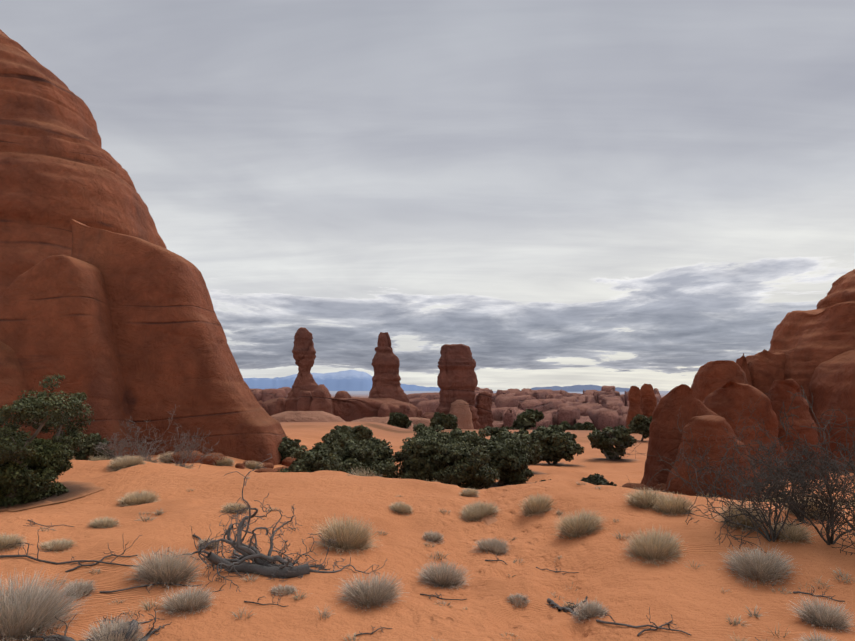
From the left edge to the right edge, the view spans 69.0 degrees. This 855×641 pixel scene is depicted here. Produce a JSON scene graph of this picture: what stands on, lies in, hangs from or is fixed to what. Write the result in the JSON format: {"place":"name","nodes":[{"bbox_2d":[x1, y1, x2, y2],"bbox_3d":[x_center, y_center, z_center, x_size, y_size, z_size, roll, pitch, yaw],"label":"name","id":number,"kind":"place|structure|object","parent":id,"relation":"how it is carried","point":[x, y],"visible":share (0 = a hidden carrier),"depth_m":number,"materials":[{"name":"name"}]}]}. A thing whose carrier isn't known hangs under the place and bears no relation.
{"place":"outdoors","nodes":[
{"label":"outdoors","id":0,"kind":"place"},
{"bbox_2d":[243,370,439,390],"bbox_3d":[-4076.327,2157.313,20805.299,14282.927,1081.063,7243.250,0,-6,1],"label":"distant mountains","id":1,"kind":"structure","parent":0,"point":[350,380],"depth_m":20918.94,"materials":[{"name":"blue stone"}]},
{"bbox_2d":[0,391,854,640],"bbox_3d":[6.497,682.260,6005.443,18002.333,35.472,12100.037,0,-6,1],"label":"terrain","id":2,"kind":"structure","parent":0,"point":[697,604],"depth_m":6.31,"materials":[{"name":"orange sand"}]},
{"bbox_2d":[0,341,37,439],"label":"rock formation","id":3,"kind":"object","parent":2,"relation":"on","point":[13,383],"visible":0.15,"depth_m":20.67,"materials":[{"name":"stone"}]},
{"bbox_2d":[0,436,72,510],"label":"juniper bush","id":4,"kind":"object","parent":2,"relation":"on","point":[11,497],"visible":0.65,"depth_m":9.13,"materials":[{"name":"green plant"}]},
{"bbox_2d":[0,374,104,510],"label":"juniper tree","id":5,"kind":"object","parent":2,"relation":"on","point":[23,408],"visible":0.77,"depth_m":9.27,"materials":[{"name":"green plant"}]},
{"bbox_2d":[0,255,142,457],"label":"rock formation","id":6,"kind":"object","parent":2,"relation":"on","point":[55,316],"visible":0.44,"depth_m":21.73,"materials":[{"name":"stone"}]},
{"bbox_2d":[0,29,166,296],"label":"rock formation","id":7,"kind":"object","parent":2,"relation":"on","point":[60,167],"visible":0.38,"depth_m":33.58,"materials":[{"name":"stone"}]},
{"bbox_2d":[1,610,170,640],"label":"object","id":8,"kind":"object","parent":2,"relation":"on","point":[57,637],"visible":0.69,"depth_m":4.25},
{"bbox_2d":[71,433,113,460],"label":"juniper bush","id":9,"kind":"object","parent":2,"relation":"on","point":[83,452],"visible":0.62,"depth_m":15.01,"materials":[{"name":"green plant"}]},
{"bbox_2d":[93,432,145,459],"bbox_3d":[-7.328,3.195,14.742,1.000,1.132,1.260,0,-6,1],"label":"shrub","id":10,"kind":"object","parent":2,"relation":"on","point":[115,448],"visible":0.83,"depth_m":14.65,"materials":[{"name":"grey plant"}]},
{"bbox_2d":[115,405,187,463],"bbox_3d":[-6.585,2.937,14.963,1.572,1.830,1.607,0,-6,1],"label":"shrub","id":11,"kind":"object","parent":2,"relation":"on","point":[144,457],"visible":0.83,"depth_m":14.87,"materials":[{"name":"plant"}]},
{"bbox_2d":[69,218,286,464],"bbox_3d":[-9.670,2.160,23.991,9.520,12.507,5.376,0,-6,1],"label":"rock formation","id":12,"kind":"object","parent":2,"relation":"on","point":[173,345],"visible":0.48,"depth_m":23.05,"materials":[{"name":"stone"}]},
{"bbox_2d":[170,450,203,463],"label":"rubble rock","id":13,"kind":"object","parent":2,"relation":"on","point":[195,451],"visible":0.33,"depth_m":19.37,"materials":[{"name":"stone"}]},
{"bbox_2d":[156,423,219,468],"bbox_3d":[-5.863,3.311,15.447,1.364,1.566,1.346,-4,-8,33],"label":"shrub","id":14,"kind":"object","parent":2,"relation":"on","point":[187,449],"visible":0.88,"depth_m":15.36,"materials":[{"name":"plant"}]},
{"bbox_2d":[199,453,226,465],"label":"rubble rock","id":15,"kind":"object","parent":2,"relation":"on","point":[208,460],"visible":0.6,"depth_m":19.55,"materials":[{"name":"stone"}]},
{"bbox_2d":[252,390,261,400],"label":"fin rock","id":16,"kind":"object","parent":2,"relation":"on","point":[257,394],"visible":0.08,"depth_m":502.20,"materials":[{"name":"stone"}]},
{"bbox_2d":[254,468,274,472],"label":"rubble rock","id":17,"kind":"object","parent":2,"relation":"on","point":[260,470],"visible":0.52,"depth_m":19.62,"materials":[{"name":"stone"}]},
{"bbox_2d":[261,463,273,468],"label":"rubble rock","id":18,"kind":"object","parent":2,"relation":"on","point":[268,465],"visible":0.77,"depth_m":21.06,"materials":[{"name":"stone"}]},
{"bbox_2d":[154,454,386,591],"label":"dead branches","id":19,"kind":"object","parent":2,"relation":"on","point":[262,564],"visible":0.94,"depth_m":5.81,"materials":[{"name":"grey wood"}]},
{"bbox_2d":[261,388,285,401],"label":"fin rock","id":20,"kind":"object","parent":2,"relation":"on","point":[267,394],"visible":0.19,"depth_m":511.20,"materials":[{"name":"stone"}]},
{"bbox_2d":[270,393,283,398],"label":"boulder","id":21,"kind":"object","parent":2,"relation":"on","point":[276,395],"visible":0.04,"depth_m":497.20,"materials":[{"name":"stone"}]},
{"bbox_2d":[273,398,285,414],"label":"ridge rock","id":22,"kind":"object","parent":2,"relation":"on","point":[279,407],"visible":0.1,"depth_m":228.69,"materials":[{"name":"stone"}]},
{"bbox_2d":[281,457,295,465],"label":"rubble rock","id":23,"kind":"object","parent":2,"relation":"on","point":[287,461],"visible":0.33,"depth_m":22.49,"materials":[{"name":"stone"}]},
{"bbox_2d":[278,436,301,460],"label":"juniper tree","id":24,"kind":"object","parent":2,"relation":"on","point":[286,444],"visible":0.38,"depth_m":23.14,"materials":[{"name":"green plant"}]},
{"bbox_2d":[287,327,317,398],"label":"rock spire","id":25,"kind":"structure","parent":2,"relation":"on","point":[304,353],"depth_m":248.22,"materials":[{"name":"stone"}]},
{"bbox_2d":[296,390,312,410],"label":"ridge rock","id":26,"kind":"object","parent":2,"relation":"on","point":[305,398],"visible":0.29,"depth_m":224.24,"materials":[{"name":"stone"}]},
{"bbox_2d":[271,411,345,421],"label":"rock slab","id":27,"kind":"structure","parent":2,"relation":"on","point":[304,416],"depth_m":163.44,"materials":[{"name":"stone"}]},
{"bbox_2d":[277,437,364,475],"bbox_3d":[-2.981,4.256,16.850,2.618,2.023,2.238,0,-6,1],"label":"juniper tree","id":28,"kind":"object","parent":2,"relation":"on","point":[319,456],"visible":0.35,"depth_m":16.60,"materials":[{"name":"green plant"}]},
{"bbox_2d":[309,384,333,413],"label":"ridge rock","id":29,"kind":"object","parent":2,"relation":"on","point":[321,400],"visible":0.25,"depth_m":223.47,"materials":[{"name":"stone"}]},
{"bbox_2d":[262,397,417,421],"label":"rock ledge","id":30,"kind":"object","parent":2,"relation":"on","point":[350,409],"visible":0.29,"depth_m":230.39,"materials":[{"name":"stone"}]},
{"bbox_2d":[334,391,350,397],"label":"ridge rock","id":31,"kind":"object","parent":2,"relation":"on","point":[341,394],"visible":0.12,"depth_m":247.34,"materials":[{"name":"stone"}]},
{"bbox_2d":[321,425,372,453],"bbox_3d":[-3.843,5.837,29.579,2.792,1.819,2.808,0,-6,1],"label":"juniper tree","id":32,"kind":"object","parent":2,"relation":"on","point":[342,434],"visible":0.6,"depth_m":29.02,"materials":[{"name":"green plant"}]},
{"bbox_2d":[338,437,401,477],"bbox_3d":[-1.664,4.338,17.726,2.209,1.982,2.259,0,-6,1],"label":"juniper tree","id":33,"kind":"object","parent":2,"relation":"on","point":[375,454],"visible":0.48,"depth_m":17.38,"materials":[{"name":"green plant"}]},
{"bbox_2d":[351,417,412,428],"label":"rock slab","id":34,"kind":"structure","parent":2,"relation":"on","point":[383,420],"depth_m":159.73,"materials":[{"name":"stone"}]},
{"bbox_2d":[377,403,389,416],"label":"ridge rock","id":35,"kind":"object","parent":2,"relation":"on","point":[384,410],"visible":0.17,"depth_m":223.66,"materials":[{"name":"stone"}]},
{"bbox_2d":[368,332,409,403],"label":"rock spire","id":36,"kind":"structure","parent":2,"relation":"on","point":[385,364],"depth_m":252.21,"materials":[{"name":"stone"}]},
{"bbox_2d":[387,412,412,428],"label":"juniper tree","id":37,"kind":"object","parent":2,"relation":"on","point":[398,419],"visible":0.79,"depth_m":118.70,"materials":[{"name":"green plant"}]},
{"bbox_2d":[399,404,409,414],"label":"ridge rock","id":38,"kind":"object","parent":2,"relation":"on","point":[405,408],"visible":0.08,"depth_m":232.67,"materials":[{"name":"stone"}]},
{"bbox_2d":[409,397,428,405],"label":"fin rock","id":39,"kind":"object","parent":2,"relation":"on","point":[415,401],"visible":0.08,"depth_m":589.80,"materials":[{"name":"stone"}]},
{"bbox_2d":[409,417,430,426],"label":"apron rock","id":40,"kind":"object","parent":2,"relation":"on","point":[425,421],"visible":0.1,"depth_m":184.15,"materials":[{"name":"stone"}]},
{"bbox_2d":[407,392,435,398],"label":"fin rock","id":41,"kind":"object","parent":2,"relation":"on","point":[414,395],"visible":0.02,"depth_m":644.19,"materials":[{"name":"stone"}]},
{"bbox_2d":[0,519,844,640],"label":"fallen twigs","id":42,"kind":"object","parent":2,"relation":"on","point":[557,606],"visible":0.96,"depth_m":5.49,"materials":[{"name":"brown wood"}]},
{"bbox_2d":[0,451,854,640],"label":"dry grass","id":43,"kind":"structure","parent":2,"relation":"on","point":[28,613],"depth_m":5.76,"materials":[{"name":"beige plant"}]},
{"bbox_2d":[416,399,439,413],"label":"fin rock","id":44,"kind":"object","parent":2,"relation":"on","point":[429,406],"visible":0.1,"depth_m":550.36,"materials":[{"name":"stone"}]},
{"bbox_2d":[421,412,434,418],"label":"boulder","id":45,"kind":"object","parent":2,"relation":"on","point":[427,415],"visible":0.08,"depth_m":227.88,"materials":[{"name":"stone"}]},
{"bbox_2d":[419,393,439,399],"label":"fin rock","id":46,"kind":"object","parent":2,"relation":"on","point":[430,396],"visible":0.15,"depth_m":656.61,"materials":[{"name":"stone"}]},
{"bbox_2d":[430,412,457,428],"bbox_3d":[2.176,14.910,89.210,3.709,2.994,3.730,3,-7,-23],"label":"juniper tree","id":47,"kind":"object","parent":2,"relation":"on","point":[445,421],"visible":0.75,"depth_m":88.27,"materials":[{"name":"green plant"}]},
{"bbox_2d":[393,423,499,489],"bbox_3d":[0.504,4.254,18.397,3.148,2.287,3.246,0,-6,1],"label":"juniper tree","id":48,"kind":"object","parent":2,"relation":"on","point":[458,457],"visible":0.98,"depth_m":17.71,"materials":[{"name":"green plant"}]},
{"bbox_2d":[436,344,480,428],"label":"rock pillar","id":49,"kind":"structure","parent":2,"relation":"on","point":[457,378],"depth_m":237.17,"materials":[{"name":"stone"}]},
{"bbox_2d":[449,400,473,428],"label":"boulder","id":50,"kind":"object","parent":2,"relation":"on","point":[460,411],"visible":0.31,"depth_m":230.61,"materials":[{"name":"stone"}]},
{"bbox_2d":[475,391,493,428],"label":"rock pillar","id":51,"kind":"structure","parent":2,"relation":"on","point":[483,405],"depth_m":241.81,"materials":[{"name":"stone"}]},
{"bbox_2d":[492,422,503,429],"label":"distant rock","id":52,"kind":"object","parent":2,"relation":"on","point":[500,424],"visible":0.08,"depth_m":287.39,"materials":[{"name":"stone"}]},
{"bbox_2d":[491,407,509,420],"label":"distant rock","id":53,"kind":"object","parent":2,"relation":"on","point":[497,413],"visible":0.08,"depth_m":388.27,"materials":[{"name":"stone"}]},
{"bbox_2d":[495,394,512,405],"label":"distant rock","id":54,"kind":"object","parent":2,"relation":"on","point":[498,397],"visible":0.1,"depth_m":467.68,"materials":[{"name":"stone"}]},
{"bbox_2d":[481,426,534,488],"bbox_3d":[2.518,4.794,21.576,3.047,2.078,3.254,0,-6,1],"label":"juniper tree","id":55,"kind":"object","parent":2,"relation":"on","point":[510,454],"visible":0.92,"depth_m":20.56,"materials":[{"name":"green plant"}]},
{"bbox_2d":[503,407,515,428],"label":"distant rock","id":56,"kind":"object","parent":2,"relation":"on","point":[509,417],"visible":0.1,"depth_m":283.14,"materials":[{"name":"stone"}]},
{"bbox_2d":[496,395,535,407],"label":"distant rock","id":57,"kind":"object","parent":2,"relation":"on","point":[510,401],"visible":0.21,"depth_m":448.12,"materials":[{"name":"stone"}]},
{"bbox_2d":[514,391,528,395],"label":"distant rock","id":58,"kind":"object","parent":2,"relation":"on","point":[518,393],"visible":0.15,"depth_m":582.23,"materials":[{"name":"stone"}]},
{"bbox_2d":[512,408,544,429],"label":"juniper tree","id":59,"kind":"object","parent":2,"relation":"on","point":[527,419],"visible":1,"depth_m":95.83,"materials":[{"name":"green plant"}]},
{"bbox_2d":[517,433,546,474],"bbox_3d":[3.909,5.481,25.351,2.122,1.754,2.469,0,-6,1],"label":"juniper tree","id":60,"kind":"object","parent":2,"relation":"on","point":[535,445],"visible":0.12,"depth_m":25.08,"materials":[{"name":"green plant"}]},
{"bbox_2d":[524,390,547,398],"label":"distant rock","id":61,"kind":"object","parent":2,"relation":"on","point":[543,393],"visible":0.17,"depth_m":627.20,"materials":[{"name":"stone"}]},
{"bbox_2d":[531,419,549,429],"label":"distant rock","id":62,"kind":"object","parent":2,"relation":"on","point":[546,422],"depth_m":259.51,"materials":[{"name":"stone"}]},
{"bbox_2d":[520,398,565,412],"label":"distant rock","id":63,"kind":"object","parent":2,"relation":"on","point":[544,405],"visible":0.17,"depth_m":350.10,"materials":[{"name":"stone"}]},
{"bbox_2d":[541,409,556,426],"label":"distant rock","id":64,"kind":"object","parent":2,"relation":"on","point":[551,415],"visible":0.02,"depth_m":274.38,"materials":[{"name":"stone"}]},
{"bbox_2d":[514,424,585,466],"bbox_3d":[5.918,6.156,30.428,3.488,2.127,2.759,0,-6,1],"label":"juniper tree","id":65,"kind":"object","parent":2,"relation":"on","point":[557,443],"visible":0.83,"depth_m":29.64,"materials":[{"name":"green plant"}]},
{"bbox_2d":[546,390,567,394],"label":"distant rock","id":66,"kind":"object","parent":2,"relation":"on","point":[549,392],"visible":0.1,"depth_m":828.16,"materials":[{"name":"stone"}]},
{"bbox_2d":[559,421,574,429],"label":"bush","id":67,"kind":"object","parent":2,"relation":"on","point":[567,425],"visible":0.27,"depth_m":126.14,"materials":[{"name":"green plant"}]},
{"bbox_2d":[557,406,579,425],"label":"distant rock","id":68,"kind":"object","parent":2,"relation":"on","point":[570,415],"visible":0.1,"depth_m":270.78,"materials":[{"name":"stone"}]},
{"bbox_2d":[560,396,578,401],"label":"distant rock","id":69,"kind":"object","parent":2,"relation":"on","point":[571,399],"visible":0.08,"depth_m":460.97,"materials":[{"name":"stone"}]},
{"bbox_2d":[557,401,581,408],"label":"distant rock","id":70,"kind":"object","parent":2,"relation":"on","point":[573,403],"visible":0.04,"depth_m":426.61,"materials":[{"name":"stone"}]},
{"bbox_2d":[576,416,592,423],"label":"distant rock","id":71,"kind":"object","parent":2,"relation":"on","point":[582,419],"visible":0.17,"depth_m":267.23,"materials":[{"name":"stone"}]},
{"bbox_2d":[574,422,595,429],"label":"bush","id":72,"kind":"object","parent":2,"relation":"on","point":[585,426],"visible":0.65,"depth_m":120.97,"materials":[{"name":"green plant"}]},
{"bbox_2d":[578,395,595,402],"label":"distant rock","id":73,"kind":"object","parent":2,"relation":"on","point":[591,399],"visible":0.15,"depth_m":577.89,"materials":[{"name":"stone"}]},
{"bbox_2d":[576,403,600,415],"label":"distant rock","id":74,"kind":"object","parent":2,"relation":"on","point":[583,407],"visible":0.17,"depth_m":357.65,"materials":[{"name":"stone"}]},
{"bbox_2d":[580,473,616,485],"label":"low bush","id":75,"kind":"object","parent":2,"relation":"on","point":[596,479],"visible":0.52,"depth_m":20.13,"materials":[{"name":"green plant"}]},
{"bbox_2d":[593,391,606,396],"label":"distant rock","id":76,"kind":"object","parent":2,"relation":"on","point":[599,393],"visible":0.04,"depth_m":625.04,"materials":[{"name":"stone"}]},
{"bbox_2d":[586,408,618,430],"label":"distant rock","id":77,"kind":"object","parent":2,"relation":"on","point":[602,418],"visible":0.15,"depth_m":282.92,"materials":[{"name":"stone"}]},
{"bbox_2d":[601,385,614,391],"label":"distant rock","id":78,"kind":"object","parent":2,"relation":"on","point":[607,388],"visible":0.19,"depth_m":867.45,"materials":[{"name":"stone"}]},
{"bbox_2d":[601,396,622,407],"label":"distant rock","id":79,"kind":"object","parent":2,"relation":"on","point":[605,400],"visible":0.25,"depth_m":453.20,"materials":[{"name":"stone"}]},
{"bbox_2d":[587,425,639,461],"bbox_3d":[9.913,6.617,33.298,2.781,2.039,2.673,-2,-7,20],"label":"juniper tree","id":80,"kind":"object","parent":2,"relation":"on","point":[600,440],"visible":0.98,"depth_m":32.88,"materials":[{"name":"green plant"}]},
{"bbox_2d":[605,400,623,408],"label":"distant rock","id":81,"kind":"object","parent":2,"relation":"on","point":[611,404],"visible":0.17,"depth_m":364.96,"materials":[{"name":"stone"}]},
{"bbox_2d":[611,406,621,415],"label":"distant rock","id":82,"kind":"object","parent":2,"relation":"on","point":[617,408],"visible":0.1,"depth_m":306.44,"materials":[{"name":"stone"}]},
{"bbox_2d":[618,415,626,426],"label":"distant rock","id":83,"kind":"object","parent":2,"relation":"on","point":[622,420],"visible":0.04,"depth_m":276.98,"materials":[{"name":"stone"}]},
{"bbox_2d":[620,406,628,414],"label":"distant rock","id":84,"kind":"object","parent":2,"relation":"on","point":[624,409],"visible":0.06,"depth_m":350.02,"materials":[{"name":"stone"}]},
{"bbox_2d":[625,386,642,428],"bbox_3d":[20.693,10.541,61.729,2.024,8.109,2.168,0,-6,1],"label":"rock","id":85,"kind":"object","parent":2,"relation":"on","point":[634,398],"visible":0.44,"depth_m":61.63,"materials":[{"name":"stone"}]},
{"bbox_2d":[622,483,648,490],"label":"rubble rock","id":86,"kind":"object","parent":2,"relation":"on","point":[634,485],"visible":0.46,"depth_m":18.74,"materials":[{"name":"stone"}]},
{"bbox_2d":[628,414,651,441],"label":"juniper tree","id":87,"kind":"object","parent":2,"relation":"on","point":[639,424],"visible":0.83,"depth_m":45.60,"materials":[{"name":"green plant"}]},
{"bbox_2d":[640,384,656,417],"bbox_3d":[22.835,10.670,63.993,2.327,8.352,2.360,0,-6,1],"label":"rock","id":88,"kind":"object","parent":2,"relation":"on","point":[648,403],"visible":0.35,"depth_m":63.59,"materials":[{"name":"stone"}]},
{"bbox_2d":[653,483,665,489],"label":"rubble rock","id":89,"kind":"object","parent":2,"relation":"on","point":[658,486],"visible":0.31,"depth_m":18.96,"materials":[{"name":"stone"}]},
{"bbox_2d":[640,384,718,489],"bbox_3d":[8.634,6.022,19.898,4.532,7.913,3.644,0,-6,1],"label":"rock","id":90,"kind":"object","parent":2,"relation":"on","point":[665,438],"visible":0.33,"depth_m":19.36,"materials":[{"name":"stone"}]},
{"bbox_2d":[600,393,786,496],"bbox_3d":[7.022,3.802,16.360,4.647,3.774,2.659,-3,-7,24],"label":"sapling bush","id":91,"kind":"object","parent":2,"relation":"on","point":[682,455],"visible":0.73,"depth_m":16.01,"materials":[{"name":"brown plant"}]},
{"bbox_2d":[673,440,745,497],"bbox_3d":[7.528,4.120,16.534,2.061,1.824,1.364,2,-7,-20],"label":"sapling bush","id":92,"kind":"object","parent":2,"relation":"on","point":[708,467],"visible":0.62,"depth_m":16.58,"materials":[{"name":"brown plant"}]},
{"bbox_2d":[666,415,762,500],"bbox_3d":[8.123,6.218,17.608,2.691,7.024,2.341,0,-6,1],"label":"rock","id":93,"kind":"object","parent":2,"relation":"on","point":[712,425],"visible":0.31,"depth_m":17.17,"materials":[{"name":"stone"}]},
{"bbox_2d":[682,448,751,500],"bbox_3d":[7.885,4.232,16.684,1.747,1.707,2.144,3,-7,-28],"label":"sapling bush","id":94,"kind":"object","parent":2,"relation":"on","point":[737,487],"visible":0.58,"depth_m":16.42,"materials":[{"name":"brown plant"}]},
{"bbox_2d":[691,360,747,401],"bbox_3d":[14.869,6.678,31.985,3.647,9.269,4.132,0,-6,1],"label":"rock","id":95,"kind":"object","parent":2,"relation":"on","point":[711,377],"visible":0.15,"depth_m":31.36,"materials":[{"name":"stone"}]},
{"bbox_2d":[736,353,751,385],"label":"rock","id":96,"kind":"object","parent":2,"relation":"on","point":[741,362],"visible":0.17,"depth_m":33.53,"materials":[{"name":"stone"}]},
{"bbox_2d":[702,381,788,480],"bbox_3d":[12.118,6.420,24.314,3.878,8.104,4.476,0,-6,1],"label":"rock","id":97,"kind":"object","parent":2,"relation":"on","point":[727,399],"visible":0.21,"depth_m":23.01,"materials":[{"name":"stone"}]},
{"bbox_2d":[657,419,838,552],"bbox_3d":[3.462,1.896,6.783,1.698,1.613,1.339,-3,-7,28],"label":"shrub","id":98,"kind":"object","parent":2,"relation":"on","point":[759,484],"visible":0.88,"depth_m":6.59,"materials":[{"name":"brown plant"}]},
{"bbox_2d":[706,407,807,499],"bbox_3d":[8.764,3.958,17.357,4.269,3.126,2.250,4,-8,-34],"label":"sapling bush","id":99,"kind":"object","parent":2,"relation":"on","point":[744,456],"visible":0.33,"depth_m":16.99,"materials":[{"name":"brown plant"}]},
{"bbox_2d":[746,349,786,393],"bbox_3d":[18.545,6.594,34.181,3.662,9.916,4.450,0,-6,1],"label":"rock","id":100,"kind":"object","parent":2,"relation":"on","point":[766,368],"visible":0.17,"depth_m":33.28,"materials":[{"name":"stone"}]},
{"bbox_2d":[716,386,854,554],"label":"shrub","id":101,"kind":"object","parent":2,"relation":"on","point":[829,540],"visible":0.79,"depth_m":6.43,"materials":[{"name":"brown plant"}]},
{"bbox_2d":[736,426,854,521],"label":"shrub","id":102,"kind":"object","parent":2,"relation":"on","point":[797,514],"visible":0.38,"depth_m":7.15,"materials":[{"name":"brown plant"}]},
{"bbox_2d":[765,379,830,480],"bbox_3d":[14.541,6.502,25.356,3.613,8.182,4.554,0,-6,1],"label":"rock","id":103,"kind":"object","parent":2,"relation":"on","point":[779,389],"visible":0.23,"depth_m":24.06,"materials":[{"name":"stone"}]},
{"bbox_2d":[746,410,854,543],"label":"shrub","id":104,"kind":"object","parent":2,"relation":"on","point":[841,500],"visible":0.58,"depth_m":6.45,"materials":[{"name":"brown plant"}]},
{"bbox_2d":[768,269,854,407],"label":"rock","id":105,"kind":"object","parent":2,"relation":"on","point":[807,342],"visible":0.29,"depth_m":32.43,"materials":[{"name":"stone"}]},
{"bbox_2d":[808,349,854,471],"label":"rock","id":106,"kind":"object","parent":2,"relation":"on","point":[831,386],"visible":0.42,"depth_m":28.33,"materials":[{"name":"stone"}]},
{"bbox_2d":[0,0,854,390],"label":"sky","id":107,"kind":"structure","parent":0,"point":[617,193],"materials":[{"name":"grey"}]},
{"bbox_2d":[531,385,629,391],"bbox_3d":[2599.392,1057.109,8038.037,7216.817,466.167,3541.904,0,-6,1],"label":"mountains","id":108,"kind":"structure","parent":0,"point":[577,388],"depth_m":8619.47,"materials":[{"name":"blue stone"}]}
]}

